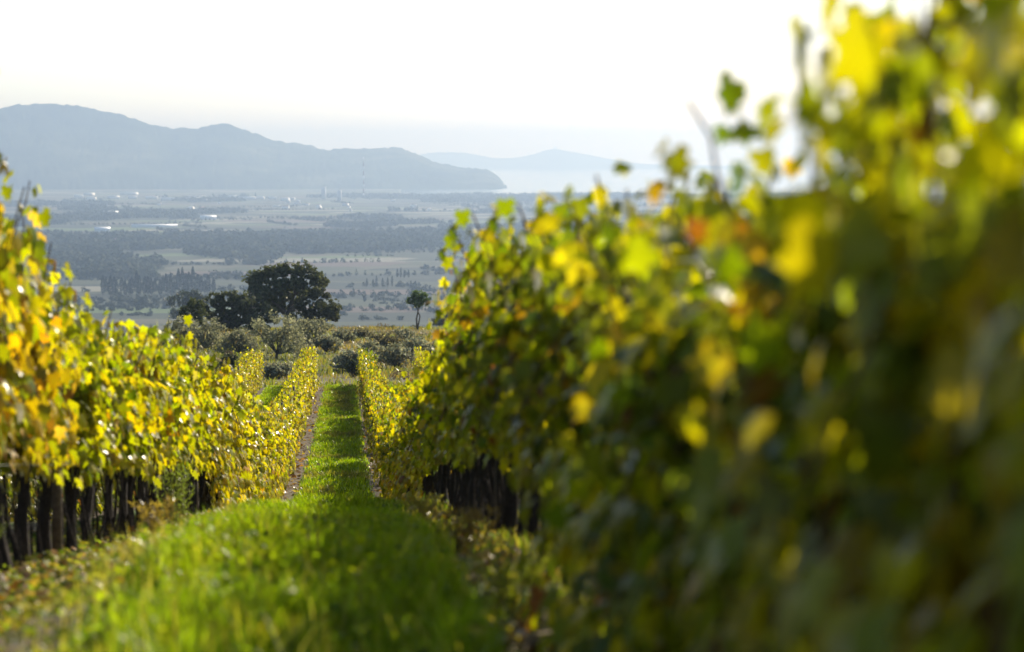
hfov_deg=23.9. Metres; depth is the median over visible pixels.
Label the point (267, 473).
grapevine
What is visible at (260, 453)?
grapevine
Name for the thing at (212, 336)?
olive tree
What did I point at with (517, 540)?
weeds
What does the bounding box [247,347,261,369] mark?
grapevine
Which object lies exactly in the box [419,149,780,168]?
hills
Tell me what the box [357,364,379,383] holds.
grapevine
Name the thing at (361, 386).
grapevine
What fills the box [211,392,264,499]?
grapevine
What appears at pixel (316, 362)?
grapevine
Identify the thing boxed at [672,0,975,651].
grapevine
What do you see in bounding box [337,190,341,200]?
industrial block
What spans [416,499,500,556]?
tall weed
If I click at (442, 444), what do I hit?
grapevine
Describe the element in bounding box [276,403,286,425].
grapevine
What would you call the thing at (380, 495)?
grapevine
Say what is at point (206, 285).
cypress
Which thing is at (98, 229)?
greenhouse
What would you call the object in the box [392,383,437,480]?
grapevine
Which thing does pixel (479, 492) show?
grapevine
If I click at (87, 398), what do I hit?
grapevine
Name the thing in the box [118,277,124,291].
cypress
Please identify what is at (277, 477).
grapevine
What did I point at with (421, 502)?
tall weed
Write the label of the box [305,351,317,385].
grapevine
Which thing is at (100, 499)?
grapevine
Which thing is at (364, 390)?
grapevine
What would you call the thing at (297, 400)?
grapevine
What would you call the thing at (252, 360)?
grapevine
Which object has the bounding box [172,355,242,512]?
grapevine
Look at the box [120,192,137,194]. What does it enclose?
warehouse
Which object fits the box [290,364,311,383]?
grapevine
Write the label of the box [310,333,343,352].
bush
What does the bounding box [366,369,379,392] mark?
grapevine
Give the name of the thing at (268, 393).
grass
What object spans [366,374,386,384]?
grapevine
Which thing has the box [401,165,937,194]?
sea
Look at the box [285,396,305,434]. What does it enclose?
grapevine
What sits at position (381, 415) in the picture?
grapevine
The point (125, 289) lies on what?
cypress
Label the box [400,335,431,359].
bush
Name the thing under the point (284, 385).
grapevine
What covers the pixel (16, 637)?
weeds
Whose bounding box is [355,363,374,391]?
grapevine
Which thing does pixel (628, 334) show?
grapevine
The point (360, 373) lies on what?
grapevine
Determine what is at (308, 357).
grapevine
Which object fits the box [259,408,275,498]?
grapevine
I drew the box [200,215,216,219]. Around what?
greenhouse
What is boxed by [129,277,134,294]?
cypress
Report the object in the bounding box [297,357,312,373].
grapevine
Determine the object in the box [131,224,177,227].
greenhouse
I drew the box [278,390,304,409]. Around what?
grapevine
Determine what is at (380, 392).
grapevine
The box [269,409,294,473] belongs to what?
grapevine
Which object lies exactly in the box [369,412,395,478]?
grapevine
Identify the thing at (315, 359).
grapevine
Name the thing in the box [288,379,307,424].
grapevine
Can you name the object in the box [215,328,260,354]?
olive tree
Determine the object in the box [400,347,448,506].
grapevine
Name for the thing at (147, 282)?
cypress
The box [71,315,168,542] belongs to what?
grapevine
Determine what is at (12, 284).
grapevine
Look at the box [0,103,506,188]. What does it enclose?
hills
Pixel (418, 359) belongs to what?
grapevine
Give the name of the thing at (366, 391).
grapevine
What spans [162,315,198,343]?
olive tree
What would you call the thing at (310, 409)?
grapevine
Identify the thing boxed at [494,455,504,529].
trellis post
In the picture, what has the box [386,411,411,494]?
grapevine
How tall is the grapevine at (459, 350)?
2.046 m
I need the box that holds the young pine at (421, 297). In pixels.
[405,290,431,328]
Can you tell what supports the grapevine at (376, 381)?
on the ground at (392, 265)
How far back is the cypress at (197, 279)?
2368.16 m
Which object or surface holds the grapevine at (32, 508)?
on the ground at (392, 265)
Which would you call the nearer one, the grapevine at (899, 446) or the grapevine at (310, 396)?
the grapevine at (899, 446)
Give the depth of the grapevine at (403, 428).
30.27 m
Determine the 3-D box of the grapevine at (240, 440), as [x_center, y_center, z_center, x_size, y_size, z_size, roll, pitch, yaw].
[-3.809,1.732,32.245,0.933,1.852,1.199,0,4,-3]
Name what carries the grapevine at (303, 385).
on the ground at (392, 265)
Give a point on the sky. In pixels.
(609, 79)
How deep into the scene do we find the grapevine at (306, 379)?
80.77 m
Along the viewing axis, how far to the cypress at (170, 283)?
2310.93 m
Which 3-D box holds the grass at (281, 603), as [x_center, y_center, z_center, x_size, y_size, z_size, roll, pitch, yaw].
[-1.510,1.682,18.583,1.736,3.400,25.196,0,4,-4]
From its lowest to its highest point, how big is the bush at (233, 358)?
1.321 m
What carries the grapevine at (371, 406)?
on the ground at (392, 265)
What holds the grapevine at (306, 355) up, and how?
on the ground at (392, 265)
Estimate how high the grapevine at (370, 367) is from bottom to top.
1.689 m
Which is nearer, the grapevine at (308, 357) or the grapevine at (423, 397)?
the grapevine at (423, 397)
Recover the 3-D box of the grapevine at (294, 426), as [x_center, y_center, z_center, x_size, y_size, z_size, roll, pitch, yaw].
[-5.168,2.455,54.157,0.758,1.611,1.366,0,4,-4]
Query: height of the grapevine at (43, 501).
2.010 m
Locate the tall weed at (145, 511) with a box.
[127,494,178,536]
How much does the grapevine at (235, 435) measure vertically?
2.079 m
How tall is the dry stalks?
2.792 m
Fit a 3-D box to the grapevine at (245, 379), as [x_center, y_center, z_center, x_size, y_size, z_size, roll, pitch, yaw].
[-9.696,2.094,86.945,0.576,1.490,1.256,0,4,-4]
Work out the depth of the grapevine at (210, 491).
29.46 m
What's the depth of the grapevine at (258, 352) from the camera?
99.39 m
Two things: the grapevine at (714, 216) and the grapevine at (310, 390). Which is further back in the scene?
the grapevine at (310, 390)
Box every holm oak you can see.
[197,290,279,331]
[241,259,329,325]
[285,286,342,325]
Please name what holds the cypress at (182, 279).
on the ground at (392, 265)
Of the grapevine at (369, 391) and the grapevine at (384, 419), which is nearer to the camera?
the grapevine at (384, 419)
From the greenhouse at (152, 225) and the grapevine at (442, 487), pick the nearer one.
the grapevine at (442, 487)
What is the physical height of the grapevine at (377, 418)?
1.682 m
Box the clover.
[40,502,486,651]
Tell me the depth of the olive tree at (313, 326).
171.39 m
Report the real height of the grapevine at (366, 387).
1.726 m
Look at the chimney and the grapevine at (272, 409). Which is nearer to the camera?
the grapevine at (272, 409)
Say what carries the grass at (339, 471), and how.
on the ground at (392, 265)
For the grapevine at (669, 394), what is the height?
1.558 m
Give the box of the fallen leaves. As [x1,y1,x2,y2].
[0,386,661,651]
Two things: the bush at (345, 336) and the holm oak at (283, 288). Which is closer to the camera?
the bush at (345, 336)
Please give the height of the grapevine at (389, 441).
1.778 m
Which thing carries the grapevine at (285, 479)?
on the ground at (392, 265)
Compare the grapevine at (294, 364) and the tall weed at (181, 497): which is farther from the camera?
the grapevine at (294, 364)
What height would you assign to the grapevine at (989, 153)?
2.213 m
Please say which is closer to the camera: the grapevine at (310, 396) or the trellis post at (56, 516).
the trellis post at (56, 516)
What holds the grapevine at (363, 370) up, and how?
on the ground at (392, 265)
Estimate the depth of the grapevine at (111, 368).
17.97 m
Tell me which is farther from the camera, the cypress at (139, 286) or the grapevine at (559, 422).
the cypress at (139, 286)
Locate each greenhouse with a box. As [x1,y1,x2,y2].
[94,227,110,231]
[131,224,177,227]
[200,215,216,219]
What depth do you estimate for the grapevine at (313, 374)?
88.96 m
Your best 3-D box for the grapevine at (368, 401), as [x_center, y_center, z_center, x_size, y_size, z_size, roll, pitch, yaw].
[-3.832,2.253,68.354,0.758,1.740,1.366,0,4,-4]
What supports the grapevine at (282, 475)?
on the ground at (392, 265)
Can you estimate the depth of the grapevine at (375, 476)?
48.49 m
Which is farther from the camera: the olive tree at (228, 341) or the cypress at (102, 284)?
the cypress at (102, 284)
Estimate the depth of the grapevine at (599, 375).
7.34 m
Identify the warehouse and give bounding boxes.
[84,193,94,195]
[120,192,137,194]
[145,196,157,198]
[161,198,173,200]
[238,197,255,199]
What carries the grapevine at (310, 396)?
on the ground at (392, 265)
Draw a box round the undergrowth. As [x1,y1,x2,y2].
[71,323,427,379]
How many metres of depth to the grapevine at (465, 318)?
14.19 m
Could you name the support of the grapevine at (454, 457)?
on the ground at (392, 265)
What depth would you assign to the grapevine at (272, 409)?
44.62 m
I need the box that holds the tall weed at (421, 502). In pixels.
[403,491,443,518]
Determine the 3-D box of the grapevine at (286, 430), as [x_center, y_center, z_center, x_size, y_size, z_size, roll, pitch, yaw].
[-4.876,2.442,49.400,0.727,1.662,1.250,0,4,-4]
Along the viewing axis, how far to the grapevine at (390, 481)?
37.05 m
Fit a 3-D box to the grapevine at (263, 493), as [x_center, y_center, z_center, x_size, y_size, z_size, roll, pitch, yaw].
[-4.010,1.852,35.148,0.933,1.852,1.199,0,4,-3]
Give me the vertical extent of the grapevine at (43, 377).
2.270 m
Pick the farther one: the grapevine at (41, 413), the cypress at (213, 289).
the cypress at (213, 289)
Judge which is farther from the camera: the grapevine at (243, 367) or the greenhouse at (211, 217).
the greenhouse at (211, 217)
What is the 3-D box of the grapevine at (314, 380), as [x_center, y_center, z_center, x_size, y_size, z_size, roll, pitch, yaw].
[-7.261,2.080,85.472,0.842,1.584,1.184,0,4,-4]
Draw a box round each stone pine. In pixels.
[164,288,209,326]
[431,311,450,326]
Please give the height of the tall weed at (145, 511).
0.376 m
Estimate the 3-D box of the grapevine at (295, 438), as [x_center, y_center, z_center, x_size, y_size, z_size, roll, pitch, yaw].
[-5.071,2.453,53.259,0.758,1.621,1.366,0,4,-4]
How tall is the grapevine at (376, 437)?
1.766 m
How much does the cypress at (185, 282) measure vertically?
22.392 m
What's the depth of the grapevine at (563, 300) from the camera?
8.61 m
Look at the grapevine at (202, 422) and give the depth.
26.53 m
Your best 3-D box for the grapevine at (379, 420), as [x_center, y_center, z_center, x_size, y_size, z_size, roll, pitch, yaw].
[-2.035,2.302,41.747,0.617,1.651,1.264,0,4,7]
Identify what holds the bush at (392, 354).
on the ground at (392, 265)
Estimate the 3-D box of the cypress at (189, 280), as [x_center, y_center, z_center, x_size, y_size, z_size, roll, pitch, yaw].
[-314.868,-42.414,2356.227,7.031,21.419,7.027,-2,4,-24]
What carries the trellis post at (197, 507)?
on the ground at (392, 265)
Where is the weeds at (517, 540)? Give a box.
[383,493,661,651]
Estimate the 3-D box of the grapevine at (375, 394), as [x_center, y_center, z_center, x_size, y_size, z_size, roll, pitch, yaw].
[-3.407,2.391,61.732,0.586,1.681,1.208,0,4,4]
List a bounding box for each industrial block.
[321,187,325,198]
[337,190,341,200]
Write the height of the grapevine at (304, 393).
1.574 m
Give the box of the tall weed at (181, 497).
[148,464,195,525]
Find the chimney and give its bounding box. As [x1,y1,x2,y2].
[363,158,363,194]
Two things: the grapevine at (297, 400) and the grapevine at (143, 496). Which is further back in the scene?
the grapevine at (297, 400)
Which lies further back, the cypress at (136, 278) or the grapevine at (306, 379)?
the cypress at (136, 278)
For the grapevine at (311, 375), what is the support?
on the ground at (392, 265)
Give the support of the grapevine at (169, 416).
on the ground at (392, 265)
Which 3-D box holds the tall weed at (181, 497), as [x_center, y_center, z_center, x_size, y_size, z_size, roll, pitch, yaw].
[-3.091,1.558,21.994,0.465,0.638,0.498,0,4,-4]
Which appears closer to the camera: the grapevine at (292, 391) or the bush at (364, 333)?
the grapevine at (292, 391)
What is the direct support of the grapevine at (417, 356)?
on the ground at (392, 265)
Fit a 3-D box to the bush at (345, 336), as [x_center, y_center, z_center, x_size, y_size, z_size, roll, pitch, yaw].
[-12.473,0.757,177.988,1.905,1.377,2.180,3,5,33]
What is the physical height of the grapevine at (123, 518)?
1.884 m
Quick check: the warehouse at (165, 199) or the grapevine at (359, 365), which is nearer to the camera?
the grapevine at (359, 365)
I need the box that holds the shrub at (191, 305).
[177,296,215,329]
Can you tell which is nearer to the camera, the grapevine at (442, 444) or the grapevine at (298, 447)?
the grapevine at (442, 444)
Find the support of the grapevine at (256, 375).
on the ground at (392, 265)
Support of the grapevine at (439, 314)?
on the ground at (392, 265)
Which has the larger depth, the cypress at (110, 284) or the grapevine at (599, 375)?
the cypress at (110, 284)
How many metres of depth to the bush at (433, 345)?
140.19 m
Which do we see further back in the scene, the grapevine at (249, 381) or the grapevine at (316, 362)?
the grapevine at (316, 362)
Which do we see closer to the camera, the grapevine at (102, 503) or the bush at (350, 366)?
the grapevine at (102, 503)
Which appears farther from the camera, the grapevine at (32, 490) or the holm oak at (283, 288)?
the holm oak at (283, 288)
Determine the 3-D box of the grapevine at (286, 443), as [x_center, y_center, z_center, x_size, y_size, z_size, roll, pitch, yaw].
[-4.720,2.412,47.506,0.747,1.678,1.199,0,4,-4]
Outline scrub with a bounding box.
[50,285,466,319]
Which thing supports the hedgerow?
on the ground at (392, 265)
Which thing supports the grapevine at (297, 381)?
on the ground at (392, 265)
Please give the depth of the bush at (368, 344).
138.01 m
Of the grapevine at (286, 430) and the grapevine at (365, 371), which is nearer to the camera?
the grapevine at (286, 430)
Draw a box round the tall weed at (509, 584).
[458,536,560,609]
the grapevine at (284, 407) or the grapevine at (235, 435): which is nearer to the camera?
the grapevine at (235, 435)
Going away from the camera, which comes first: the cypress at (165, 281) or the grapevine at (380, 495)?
the grapevine at (380, 495)
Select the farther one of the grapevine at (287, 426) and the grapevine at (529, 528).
the grapevine at (287, 426)
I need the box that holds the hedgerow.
[4,196,689,312]
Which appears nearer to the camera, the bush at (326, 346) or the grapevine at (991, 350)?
the grapevine at (991, 350)
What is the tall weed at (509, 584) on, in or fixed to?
on the ground at (392, 265)
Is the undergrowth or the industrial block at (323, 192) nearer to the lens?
the undergrowth
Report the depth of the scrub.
1975.87 m
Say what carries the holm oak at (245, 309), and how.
on the ground at (392, 265)
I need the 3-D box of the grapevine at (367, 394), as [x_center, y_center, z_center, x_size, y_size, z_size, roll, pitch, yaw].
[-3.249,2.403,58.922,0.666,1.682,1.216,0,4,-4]
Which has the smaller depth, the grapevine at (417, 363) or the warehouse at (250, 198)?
the grapevine at (417, 363)
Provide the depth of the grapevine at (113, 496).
37.53 m
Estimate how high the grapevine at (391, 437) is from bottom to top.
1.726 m
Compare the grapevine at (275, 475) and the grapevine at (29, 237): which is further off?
the grapevine at (275, 475)
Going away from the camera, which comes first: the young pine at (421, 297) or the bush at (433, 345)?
the bush at (433, 345)
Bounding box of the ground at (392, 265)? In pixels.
[0,189,995,651]
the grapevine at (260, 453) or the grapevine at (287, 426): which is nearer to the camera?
the grapevine at (260, 453)
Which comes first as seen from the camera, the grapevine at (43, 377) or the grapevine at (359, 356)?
the grapevine at (43, 377)
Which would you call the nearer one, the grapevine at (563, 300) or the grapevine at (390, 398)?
the grapevine at (563, 300)
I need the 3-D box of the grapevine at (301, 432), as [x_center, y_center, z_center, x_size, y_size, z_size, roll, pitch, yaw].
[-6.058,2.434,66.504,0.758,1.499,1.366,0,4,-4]
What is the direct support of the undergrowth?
on the ground at (392, 265)
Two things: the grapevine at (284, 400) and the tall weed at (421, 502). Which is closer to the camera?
the tall weed at (421, 502)
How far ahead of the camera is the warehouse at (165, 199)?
7685.26 m
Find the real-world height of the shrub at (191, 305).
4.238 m
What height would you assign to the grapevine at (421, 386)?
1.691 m
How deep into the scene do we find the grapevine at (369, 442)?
59.71 m
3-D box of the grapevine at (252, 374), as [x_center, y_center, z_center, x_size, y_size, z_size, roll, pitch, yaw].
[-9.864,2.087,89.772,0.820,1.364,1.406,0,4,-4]
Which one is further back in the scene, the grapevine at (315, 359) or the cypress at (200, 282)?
the cypress at (200, 282)
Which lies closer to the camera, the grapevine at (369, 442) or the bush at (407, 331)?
the grapevine at (369, 442)
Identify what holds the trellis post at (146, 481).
on the ground at (392, 265)
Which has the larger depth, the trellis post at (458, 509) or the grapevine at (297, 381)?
the grapevine at (297, 381)
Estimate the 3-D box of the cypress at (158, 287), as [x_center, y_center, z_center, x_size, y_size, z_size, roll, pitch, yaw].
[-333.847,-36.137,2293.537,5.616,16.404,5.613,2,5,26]
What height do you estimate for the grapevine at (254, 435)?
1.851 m
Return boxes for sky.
[0,0,990,164]
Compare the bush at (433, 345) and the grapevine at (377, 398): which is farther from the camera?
the bush at (433, 345)
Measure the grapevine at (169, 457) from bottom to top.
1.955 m
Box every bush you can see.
[215,353,238,371]
[261,360,292,378]
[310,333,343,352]
[329,327,356,342]
[329,346,368,372]
[345,359,358,376]
[349,326,372,337]
[355,337,388,364]
[369,329,405,347]
[375,342,416,368]
[394,326,415,341]
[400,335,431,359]
[427,339,436,354]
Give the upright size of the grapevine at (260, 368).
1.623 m
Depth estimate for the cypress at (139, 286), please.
2289.75 m
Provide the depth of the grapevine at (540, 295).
10.21 m
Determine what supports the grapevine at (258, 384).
on the ground at (392, 265)
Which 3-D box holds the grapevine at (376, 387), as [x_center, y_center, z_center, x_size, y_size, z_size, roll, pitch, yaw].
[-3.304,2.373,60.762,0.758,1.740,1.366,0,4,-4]
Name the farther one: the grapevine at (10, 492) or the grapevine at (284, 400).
the grapevine at (284, 400)
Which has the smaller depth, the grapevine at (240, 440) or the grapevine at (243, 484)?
the grapevine at (243, 484)
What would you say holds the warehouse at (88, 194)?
on the ground at (392, 265)
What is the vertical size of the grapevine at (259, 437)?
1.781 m
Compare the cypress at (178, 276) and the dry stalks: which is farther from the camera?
the cypress at (178, 276)
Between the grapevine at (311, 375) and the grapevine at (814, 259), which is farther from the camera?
the grapevine at (311, 375)
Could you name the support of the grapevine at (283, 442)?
on the ground at (392, 265)
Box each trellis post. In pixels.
[51,349,61,553]
[145,480,147,518]
[196,480,198,513]
[454,467,461,513]
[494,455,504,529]
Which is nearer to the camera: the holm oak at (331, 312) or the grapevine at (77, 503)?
the grapevine at (77, 503)
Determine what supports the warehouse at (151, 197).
on the ground at (392, 265)
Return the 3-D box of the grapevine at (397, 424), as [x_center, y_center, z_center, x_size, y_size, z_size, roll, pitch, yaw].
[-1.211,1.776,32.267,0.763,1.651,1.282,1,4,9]
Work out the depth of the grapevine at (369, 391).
64.47 m
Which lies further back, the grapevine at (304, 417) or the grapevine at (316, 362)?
the grapevine at (316, 362)
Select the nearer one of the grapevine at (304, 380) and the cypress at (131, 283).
the grapevine at (304, 380)
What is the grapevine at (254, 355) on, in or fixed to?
on the ground at (392, 265)
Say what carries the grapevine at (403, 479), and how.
on the ground at (392, 265)
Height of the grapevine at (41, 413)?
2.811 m
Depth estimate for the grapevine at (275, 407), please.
48.53 m
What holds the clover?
on the ground at (392, 265)
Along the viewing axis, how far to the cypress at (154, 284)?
2356.40 m
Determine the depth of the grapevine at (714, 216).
5.24 m
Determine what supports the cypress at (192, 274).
on the ground at (392, 265)
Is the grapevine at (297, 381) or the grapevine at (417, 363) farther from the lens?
the grapevine at (417, 363)
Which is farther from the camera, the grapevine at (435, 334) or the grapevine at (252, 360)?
the grapevine at (252, 360)
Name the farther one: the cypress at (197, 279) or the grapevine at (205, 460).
the cypress at (197, 279)
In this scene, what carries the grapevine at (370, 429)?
on the ground at (392, 265)
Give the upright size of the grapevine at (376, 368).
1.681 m
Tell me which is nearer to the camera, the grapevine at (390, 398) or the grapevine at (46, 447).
the grapevine at (46, 447)
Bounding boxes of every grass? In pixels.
[0,499,259,651]
[67,493,532,651]
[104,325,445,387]
[174,385,284,498]
[288,382,378,501]
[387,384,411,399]
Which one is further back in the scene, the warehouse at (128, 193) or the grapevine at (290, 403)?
the warehouse at (128, 193)
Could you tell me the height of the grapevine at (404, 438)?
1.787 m
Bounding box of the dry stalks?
[2,503,509,651]
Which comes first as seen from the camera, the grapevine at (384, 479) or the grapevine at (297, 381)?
the grapevine at (384, 479)
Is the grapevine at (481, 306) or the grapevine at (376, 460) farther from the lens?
the grapevine at (376, 460)
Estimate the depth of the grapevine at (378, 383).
65.35 m
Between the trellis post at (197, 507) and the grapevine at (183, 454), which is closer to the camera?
the grapevine at (183, 454)
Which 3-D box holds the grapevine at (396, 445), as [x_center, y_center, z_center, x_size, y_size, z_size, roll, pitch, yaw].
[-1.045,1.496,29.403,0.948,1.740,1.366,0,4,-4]
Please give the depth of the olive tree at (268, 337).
149.10 m
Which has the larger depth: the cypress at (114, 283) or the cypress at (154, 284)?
the cypress at (154, 284)
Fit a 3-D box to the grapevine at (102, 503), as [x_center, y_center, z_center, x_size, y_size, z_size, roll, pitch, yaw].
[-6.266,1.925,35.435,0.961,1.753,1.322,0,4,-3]
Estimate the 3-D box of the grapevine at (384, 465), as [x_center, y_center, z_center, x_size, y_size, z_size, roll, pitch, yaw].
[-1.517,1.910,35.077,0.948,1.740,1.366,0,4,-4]
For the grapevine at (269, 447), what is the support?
on the ground at (392, 265)
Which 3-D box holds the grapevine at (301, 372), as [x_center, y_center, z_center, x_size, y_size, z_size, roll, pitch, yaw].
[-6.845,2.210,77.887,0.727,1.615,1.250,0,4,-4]
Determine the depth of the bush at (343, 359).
127.80 m
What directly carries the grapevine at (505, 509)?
on the ground at (392, 265)
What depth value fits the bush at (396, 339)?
164.83 m
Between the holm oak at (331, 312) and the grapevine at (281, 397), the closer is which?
the grapevine at (281, 397)
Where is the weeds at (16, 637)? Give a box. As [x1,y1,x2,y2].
[0,502,249,651]
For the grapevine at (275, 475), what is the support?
on the ground at (392, 265)
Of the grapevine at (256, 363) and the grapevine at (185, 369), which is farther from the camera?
the grapevine at (256, 363)
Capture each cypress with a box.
[100,275,105,293]
[107,275,113,296]
[111,276,116,293]
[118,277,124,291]
[123,280,127,295]
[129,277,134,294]
[134,270,137,291]
[136,275,141,295]
[142,277,146,294]
[145,277,150,293]
[149,278,153,295]
[152,278,157,291]
[157,279,162,294]
[163,273,168,291]
[168,274,172,294]
[175,268,181,291]
[180,267,184,291]
[183,273,188,290]
[186,272,192,290]
[190,266,195,289]
[195,274,200,290]
[198,276,203,291]
[205,275,210,293]
[211,277,215,291]
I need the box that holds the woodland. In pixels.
[0,191,780,278]
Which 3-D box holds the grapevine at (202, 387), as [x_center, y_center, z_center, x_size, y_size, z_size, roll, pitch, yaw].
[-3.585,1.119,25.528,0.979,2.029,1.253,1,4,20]
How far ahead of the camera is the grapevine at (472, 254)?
11.96 m
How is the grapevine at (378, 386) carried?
on the ground at (392, 265)
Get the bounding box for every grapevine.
[0,75,52,426]
[0,169,59,464]
[0,201,96,572]
[0,231,46,417]
[0,243,81,566]
[0,472,18,521]
[0,474,35,521]
[1,475,42,521]
[6,272,99,562]
[31,476,51,521]
[33,482,81,519]
[52,293,139,549]
[53,304,139,554]
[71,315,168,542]
[77,476,103,514]
[81,481,104,510]
[82,322,179,539]
[83,319,189,531]
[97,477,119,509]
[103,330,194,529]
[121,325,202,524]
[144,315,209,519]
[154,337,225,515]
[156,340,214,516]
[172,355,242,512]
[176,352,221,491]
[186,353,233,514]
[186,357,239,509]
[204,372,252,500]
[207,366,250,506]
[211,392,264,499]
[211,403,261,499]
[212,391,258,499]
[212,393,267,500]
[234,364,249,391]
[235,363,252,391]
[235,365,251,399]
[237,352,255,371]
[240,351,258,392]
[240,351,260,389]
[240,352,257,394]
[240,353,251,367]
[244,354,259,391]
[246,364,257,392]
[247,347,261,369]
[247,397,267,501]
[250,348,262,387]
[251,401,269,499]
[257,432,271,499]
[258,351,264,387]
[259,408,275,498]
[263,407,290,480]
[263,414,282,498]
[263,416,285,499]
[265,410,284,498]
[265,419,280,500]
[266,401,297,472]
[266,411,290,484]
[269,398,294,422]
[269,400,296,464]
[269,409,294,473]
[270,397,295,424]
[271,408,286,494]
[273,404,288,484]
[273,416,290,499]
[274,393,301,412]
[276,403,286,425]
[278,389,303,411]
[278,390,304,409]
[279,395,301,455]
[280,396,295,435]
[280,404,293,457]
[281,381,306,426]
[281,386,306,434]
[283,378,307,396]
[283,387,304,439]
[283,437,287,489]
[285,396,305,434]
[286,375,306,398]
[286,376,309,418]
[287,374,306,387]
[288,369,309,415]
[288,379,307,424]
[289,373,311,400]
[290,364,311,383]
[290,371,311,414]
[293,360,313,375]
[293,366,313,411]
[296,356,315,396]
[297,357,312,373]
[299,351,316,366]
[299,364,317,391]
[299,365,315,394]
[299,374,315,404]
[300,354,316,392]
[302,347,317,372]
[302,358,318,385]
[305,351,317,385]
[355,347,367,375]
[355,354,365,381]
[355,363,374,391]
[356,366,377,397]
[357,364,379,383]
[358,360,372,393]
[360,361,374,405]
[360,371,382,420]
[362,365,380,396]
[363,363,379,372]
[363,368,381,381]
[363,373,386,429]
[363,375,388,434]
[363,377,381,408]
[363,380,386,420]
[364,380,393,416]
[365,391,387,437]
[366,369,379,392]
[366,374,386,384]
[366,378,387,400]
[366,386,390,450]
[366,400,397,441]
[367,388,384,416]
[367,393,390,454]
[368,380,389,393]
[368,387,391,428]
[368,389,391,422]
[369,400,389,428]
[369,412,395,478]
[370,395,398,426]
[370,403,397,485]
[371,397,383,450]
[372,404,388,445]
[374,421,381,449]
[375,400,412,499]
[375,419,387,450]
[378,458,393,498]
[379,405,405,487]
[379,407,388,455]
[380,440,396,497]
[382,386,415,490]
[383,401,404,497]
[386,401,405,480]
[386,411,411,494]
[386,419,409,476]
[387,381,423,498]
[389,414,422,489]
[392,365,437,502]
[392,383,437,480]
[397,378,437,500]
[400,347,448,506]
[400,370,447,493]
[400,378,452,505]
[401,366,460,515]
[410,256,490,526]
[411,353,422,376]
[411,357,450,506]
[414,347,421,373]
[415,351,432,370]
[416,338,465,517]
[417,318,473,515]
[423,289,479,519]
[429,251,529,530]
[431,331,478,518]
[438,224,526,538]
[445,229,527,537]
[447,196,588,573]
[448,192,628,552]
[472,212,570,546]
[487,183,657,492]
[495,170,730,651]
[496,213,598,590]
[537,161,718,651]
[541,174,821,651]
[550,158,803,651]
[606,100,970,651]
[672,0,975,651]
[679,0,1023,651]
[720,13,1023,651]
[790,0,1023,651]
[896,303,1023,651]
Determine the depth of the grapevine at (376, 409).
54.93 m
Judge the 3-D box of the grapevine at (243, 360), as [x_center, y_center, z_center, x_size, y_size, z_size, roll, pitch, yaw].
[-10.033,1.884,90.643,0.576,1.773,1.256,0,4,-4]
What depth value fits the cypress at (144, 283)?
2311.04 m
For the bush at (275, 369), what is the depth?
118.63 m
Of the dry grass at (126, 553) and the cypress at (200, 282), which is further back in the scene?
the cypress at (200, 282)
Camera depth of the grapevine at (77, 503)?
32.30 m
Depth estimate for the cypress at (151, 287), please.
2297.71 m
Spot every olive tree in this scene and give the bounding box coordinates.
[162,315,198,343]
[176,317,225,350]
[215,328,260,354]
[242,309,314,358]
[290,314,338,346]
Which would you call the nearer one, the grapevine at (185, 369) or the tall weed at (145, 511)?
the tall weed at (145, 511)
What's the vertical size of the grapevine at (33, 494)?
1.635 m
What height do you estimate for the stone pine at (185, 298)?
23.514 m
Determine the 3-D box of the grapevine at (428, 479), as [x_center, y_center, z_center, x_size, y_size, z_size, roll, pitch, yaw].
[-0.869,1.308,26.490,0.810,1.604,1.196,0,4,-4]

